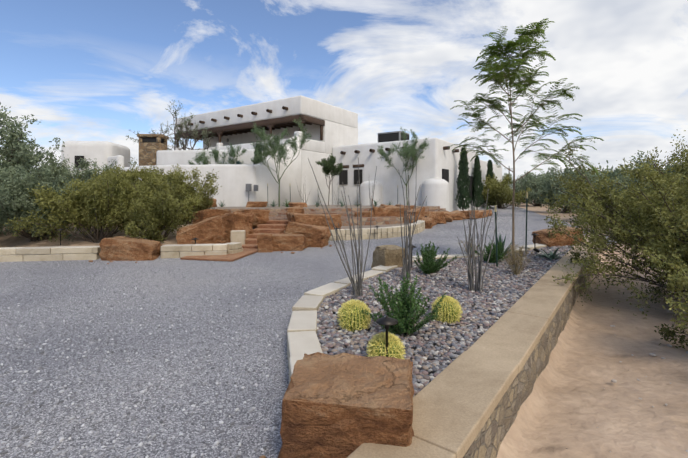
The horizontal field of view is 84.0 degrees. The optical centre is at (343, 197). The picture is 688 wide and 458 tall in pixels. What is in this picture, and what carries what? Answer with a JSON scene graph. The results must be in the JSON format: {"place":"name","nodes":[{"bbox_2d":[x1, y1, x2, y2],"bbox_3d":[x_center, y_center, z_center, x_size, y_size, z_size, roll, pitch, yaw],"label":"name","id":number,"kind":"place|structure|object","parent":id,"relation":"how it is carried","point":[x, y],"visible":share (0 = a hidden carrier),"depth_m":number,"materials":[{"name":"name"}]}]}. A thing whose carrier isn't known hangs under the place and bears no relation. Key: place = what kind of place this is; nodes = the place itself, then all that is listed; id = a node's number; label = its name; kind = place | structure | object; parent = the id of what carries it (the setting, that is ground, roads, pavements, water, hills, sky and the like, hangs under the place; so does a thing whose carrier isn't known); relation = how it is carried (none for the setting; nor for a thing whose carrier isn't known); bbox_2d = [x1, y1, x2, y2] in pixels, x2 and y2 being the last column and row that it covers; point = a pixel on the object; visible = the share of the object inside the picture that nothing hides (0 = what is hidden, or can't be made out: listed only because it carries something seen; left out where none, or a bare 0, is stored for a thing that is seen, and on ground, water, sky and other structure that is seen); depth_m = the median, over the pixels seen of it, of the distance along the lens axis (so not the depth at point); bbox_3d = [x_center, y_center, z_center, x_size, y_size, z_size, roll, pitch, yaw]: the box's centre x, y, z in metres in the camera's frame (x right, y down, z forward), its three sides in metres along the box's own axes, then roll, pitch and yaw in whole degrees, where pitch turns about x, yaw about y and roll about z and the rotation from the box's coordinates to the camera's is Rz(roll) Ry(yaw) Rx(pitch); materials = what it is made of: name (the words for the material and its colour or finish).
{"place":"outdoors","nodes":[
{"label":"outdoors","id":0,"kind":"place"},
{"bbox_2d":[0,200,687,457],"bbox_3d":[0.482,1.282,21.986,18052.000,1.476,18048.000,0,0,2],"label":"ground","id":1,"kind":"structure","parent":0,"point":[577,403],"depth_m":4.26,"materials":[{"name":"grey gravel"}]},
{"bbox_2d":[61,134,268,206],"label":"walls","id":2,"kind":"structure","parent":1,"relation":"on","point":[234,179],"depth_m":24.07,"materials":[{"name":"white paint"}]},
{"bbox_2d":[0,205,445,261],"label":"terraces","id":3,"kind":"object","parent":1,"relation":"on","point":[239,245],"visible":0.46,"depth_m":11.16,"materials":[{"name":"stone"}]},
{"bbox_2d":[56,208,539,356],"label":"garden lights","id":4,"kind":"object","parent":1,"relation":"on","point":[386,321],"visible":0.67,"depth_m":3.27,"materials":[{"name":"brown metal"}]},
{"bbox_2d":[173,95,501,211],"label":"house","id":5,"kind":"structure","parent":1,"relation":"on","point":[334,130],"depth_m":26.86,"materials":[{"name":"paint"}]},
{"bbox_2d":[0,100,687,348],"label":"scrub","id":6,"kind":"object","parent":1,"relation":"on","point":[642,206],"visible":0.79,"depth_m":10.52,"materials":[{"name":"green plant"}]},
{"bbox_2d":[89,196,687,457],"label":"boulders","id":7,"kind":"object","parent":1,"relation":"on","point":[343,405],"visible":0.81,"depth_m":2.61,"materials":[{"name":"red stone"}]},
{"bbox_2d":[287,243,546,382],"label":"kerb","id":8,"kind":"structure","parent":1,"relation":"on","point":[302,338],"depth_m":4.67,"materials":[{"name":"stone"}]},
{"bbox_2d":[316,235,584,396],"bbox_3d":[3.187,1.359,8.282,3.121,0.292,13.095,0,0,37],"label":"pebble bed","id":9,"kind":"object","parent":1,"relation":"on","point":[434,349],"visible":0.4,"depth_m":5.05,"materials":[{"name":"grey gravel"}]},
{"bbox_2d":[337,295,462,358],"bbox_3d":[0.786,1.321,4.044,1.525,0.342,1.348,0,0,-17],"label":"barrel cactus","id":10,"kind":"object","parent":9,"relation":"on","point":[352,316],"visible":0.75,"depth_m":4.21,"materials":[{"name":"yellow plant"}]},
{"bbox_2d":[219,18,603,336],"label":"bed plants","id":11,"kind":"object","parent":9,"relation":"on","point":[403,310],"visible":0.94,"depth_m":7.37,"materials":[{"name":"green plant"}]},
{"bbox_2d":[347,233,603,457],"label":"bed wall","id":12,"kind":"structure","parent":1,"relation":"on","point":[468,403],"depth_m":3.07,"materials":[{"name":"stone"}]},
{"bbox_2d":[0,0,687,186],"label":"sky","id":13,"kind":"structure","parent":0,"point":[86,70],"materials":[{"name":"blue"}]},
{"bbox_2d":[246,166,509,201],"bbox_3d":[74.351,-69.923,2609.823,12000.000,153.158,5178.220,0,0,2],"label":"utility boxes","id":14,"kind":"object","parent":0,"point":[248,187],"visible":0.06,"depth_m":21.94,"materials":[{"name":"grey"}]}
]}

